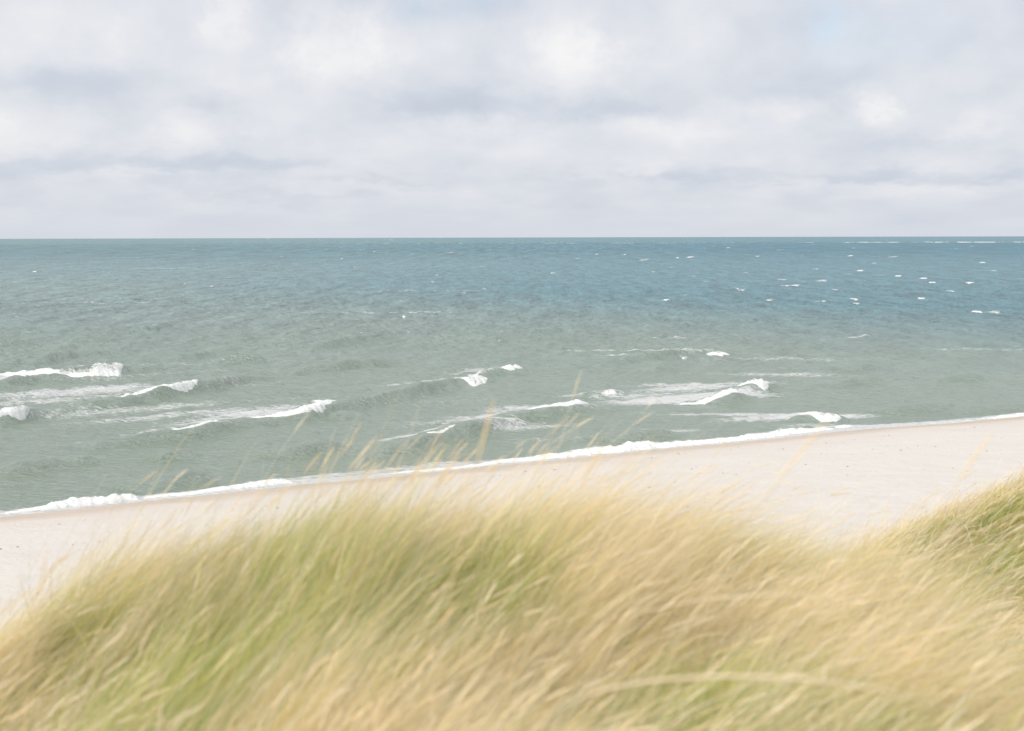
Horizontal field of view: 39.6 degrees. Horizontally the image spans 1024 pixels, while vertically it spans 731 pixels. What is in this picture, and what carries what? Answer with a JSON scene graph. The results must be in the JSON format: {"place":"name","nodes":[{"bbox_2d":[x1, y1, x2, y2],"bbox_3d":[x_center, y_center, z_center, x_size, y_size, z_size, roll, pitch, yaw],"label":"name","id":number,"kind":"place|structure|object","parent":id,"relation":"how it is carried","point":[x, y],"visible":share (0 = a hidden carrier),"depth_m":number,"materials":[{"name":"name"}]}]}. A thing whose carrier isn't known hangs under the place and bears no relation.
{"place":"outdoors","nodes":[
{"label":"outdoors","id":0,"kind":"place"},
{"bbox_2d":[0,435,1001,548],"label":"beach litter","id":1,"kind":"object","parent":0,"point":[607,479],"visible":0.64,"depth_m":80.00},
{"bbox_2d":[0,236,1023,516],"bbox_3d":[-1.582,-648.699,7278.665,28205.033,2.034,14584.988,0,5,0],"label":"water","id":2,"kind":"structure","parent":0,"point":[260,326],"depth_m":176.77,"materials":[{"name":"teal liquid"}]},
{"bbox_2d":[0,405,29,419],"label":"breaking wave","id":3,"kind":"object","parent":2,"relation":"on","point":[24,410],"visible":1,"depth_m":106.85,"materials":[{"name":"white liquid"}]},
{"bbox_2d":[0,362,123,376],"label":"breaking wave","id":4,"kind":"object","parent":2,"relation":"on","point":[101,370],"visible":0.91,"depth_m":140.27,"materials":[{"name":"white liquid"}]},
{"bbox_2d":[115,379,196,396],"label":"breaking wave","id":5,"kind":"object","parent":2,"relation":"on","point":[185,386],"visible":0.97,"depth_m":124.33,"materials":[{"name":"white liquid"}]},
{"bbox_2d":[174,420,217,429],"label":"breaking wave","id":6,"kind":"object","parent":2,"relation":"on","point":[199,424],"visible":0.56,"depth_m":99.58,"materials":[{"name":"white liquid"}]},
{"bbox_2d":[252,399,335,417],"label":"breaking wave","id":7,"kind":"object","parent":2,"relation":"on","point":[318,405],"visible":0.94,"depth_m":108.81,"materials":[{"name":"white liquid"}]},
{"bbox_2d":[427,424,455,432],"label":"breaking wave","id":8,"kind":"object","parent":2,"relation":"on","point":[444,430],"visible":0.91,"depth_m":96.31,"materials":[{"name":"white liquid"}]},
{"bbox_2d":[461,374,487,385],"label":"breaking wave","id":9,"kind":"object","parent":2,"relation":"on","point":[476,379],"visible":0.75,"depth_m":134.10,"materials":[{"name":"white liquid"}]},
{"bbox_2d":[500,364,522,370],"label":"breaking wave","id":10,"kind":"object","parent":2,"relation":"on","point":[509,367],"visible":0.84,"depth_m":144.18,"materials":[{"name":"white liquid"}]},
{"bbox_2d":[530,399,588,408],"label":"breaking wave","id":11,"kind":"object","parent":2,"relation":"on","point":[576,401],"visible":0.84,"depth_m":112.21,"materials":[{"name":"white liquid"}]},
{"bbox_2d":[602,389,616,394],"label":"breaking wave","id":12,"kind":"object","parent":2,"relation":"on","point":[611,391],"visible":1,"depth_m":123.58,"materials":[{"name":"white liquid"}]},
{"bbox_2d":[675,388,741,404],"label":"breaking wave","id":13,"kind":"object","parent":2,"relation":"on","point":[719,395],"visible":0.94,"depth_m":118.58,"materials":[{"name":"white liquid"}]},
{"bbox_2d":[708,351,729,355],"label":"breaking wave","id":14,"kind":"object","parent":2,"relation":"on","point":[718,353],"visible":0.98,"depth_m":165.09,"materials":[{"name":"white liquid"}]},
{"bbox_2d":[737,378,768,389],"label":"breaking wave","id":15,"kind":"object","parent":2,"relation":"on","point":[762,384],"visible":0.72,"depth_m":128.36,"materials":[{"name":"white liquid"}]},
{"bbox_2d":[797,412,840,421],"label":"breaking wave","id":16,"kind":"object","parent":2,"relation":"on","point":[825,417],"visible":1,"depth_m":107.44,"materials":[{"name":"white liquid"}]},
{"bbox_2d":[836,425,852,427],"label":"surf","id":17,"kind":"structure","parent":2,"relation":"on","point":[841,426],"depth_m":103.83,"materials":[{"name":"white liquid"}]},
{"bbox_2d":[923,413,1023,423],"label":"shore surf","id":18,"kind":"structure","parent":2,"relation":"on","point":[1014,415],"depth_m":109.35,"materials":[{"name":"white liquid"}]},
{"bbox_2d":[0,416,1023,730],"bbox_3d":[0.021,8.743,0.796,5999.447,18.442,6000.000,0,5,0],"label":"ground","id":19,"kind":"structure","parent":0,"point":[888,462],"depth_m":71.62,"materials":[{"name":"beige sand"}]},
{"bbox_2d":[1,493,138,514],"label":"shore surf","id":20,"kind":"structure","parent":19,"relation":"on","point":[95,500],"depth_m":74.22,"materials":[{"name":"white liquid"}]},
{"bbox_2d":[22,553,194,730],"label":"grass stalk","id":21,"kind":"object","parent":19,"relation":"on","point":[33,638],"depth_m":4.87,"materials":[{"name":"beige plant"}]},
{"bbox_2d":[144,478,292,498],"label":"shore surf","id":22,"kind":"structure","parent":19,"relation":"on","point":[253,484],"depth_m":79.15,"materials":[{"name":"white liquid"}]},
{"bbox_2d":[326,441,441,696],"bbox_3d":[-0.576,1.044,6.546,0.611,1.411,0.040,0,5,-2],"label":"grass stalk","id":23,"kind":"object","parent":19,"relation":"on","point":[426,460],"depth_m":6.51,"materials":[{"name":"beige plant"}]},
{"bbox_2d":[372,453,461,644],"bbox_3d":[-0.460,1.026,7.116,0.540,1.194,0.035,0,5,-2],"label":"grass stalk","id":24,"kind":"object","parent":19,"relation":"on","point":[451,464],"depth_m":7.08,"materials":[{"name":"beige plant"}]},
{"bbox_2d":[0,372,1023,730],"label":"dune grass","id":25,"kind":"structure","parent":19,"relation":"on","point":[292,598],"depth_m":7.38,"materials":[{"name":"beige plant"}]},
{"bbox_2d":[623,593,853,616],"bbox_3d":[0.773,0.850,4.957,0.822,0.143,0.068,2,5,19],"label":"dry leaf","id":26,"kind":"object","parent":25,"relation":"on","point":[736,597],"visible":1,"depth_m":4.93,"materials":[{"name":"beige plant"}]},
{"bbox_2d":[530,675,968,729],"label":"dry leaf","id":27,"kind":"object","parent":25,"relation":"on","point":[717,676],"visible":1,"depth_m":3.59,"materials":[{"name":"beige plant"}]},
{"bbox_2d":[465,450,579,682],"bbox_3d":[0.046,1.036,6.852,0.575,1.278,0.035,0,5,-2],"label":"grass stalk","id":28,"kind":"object","parent":19,"relation":"on","point":[496,553],"depth_m":6.84,"materials":[{"name":"beige plant"}]},
{"bbox_2d":[430,398,661,730],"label":"grass stalk","id":29,"kind":"object","parent":19,"relation":"on","point":[484,434],"depth_m":4.57,"materials":[{"name":"beige plant"}]},
{"bbox_2d":[499,446,657,730],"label":"grass stalk","id":30,"kind":"object","parent":19,"relation":"on","point":[593,461],"depth_m":5.72,"materials":[{"name":"beige plant"}]},
{"bbox_2d":[360,427,832,477],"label":"shore surf","id":31,"kind":"structure","parent":19,"relation":"on","point":[628,445],"depth_m":93.80,"materials":[{"name":"white liquid"}]},
{"bbox_2d":[636,415,840,730],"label":"grass stalk","id":32,"kind":"object","parent":19,"relation":"on","point":[799,453],"depth_m":3.95,"materials":[{"name":"beige plant"}]},
{"bbox_2d":[830,458,1023,660],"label":"dune grass","id":33,"kind":"structure","parent":19,"relation":"on","point":[1012,488],"depth_m":18.74,"materials":[{"name":"plant"}]},
{"bbox_2d":[836,431,1020,730],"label":"grass stalk","id":34,"kind":"object","parent":19,"relation":"on","point":[974,456],"depth_m":4.38,"materials":[{"name":"beige plant"}]},
{"bbox_2d":[0,0,1023,238],"label":"sky","id":35,"kind":"structure","parent":0,"point":[119,118],"materials":[{"name":"white"}]}
]}

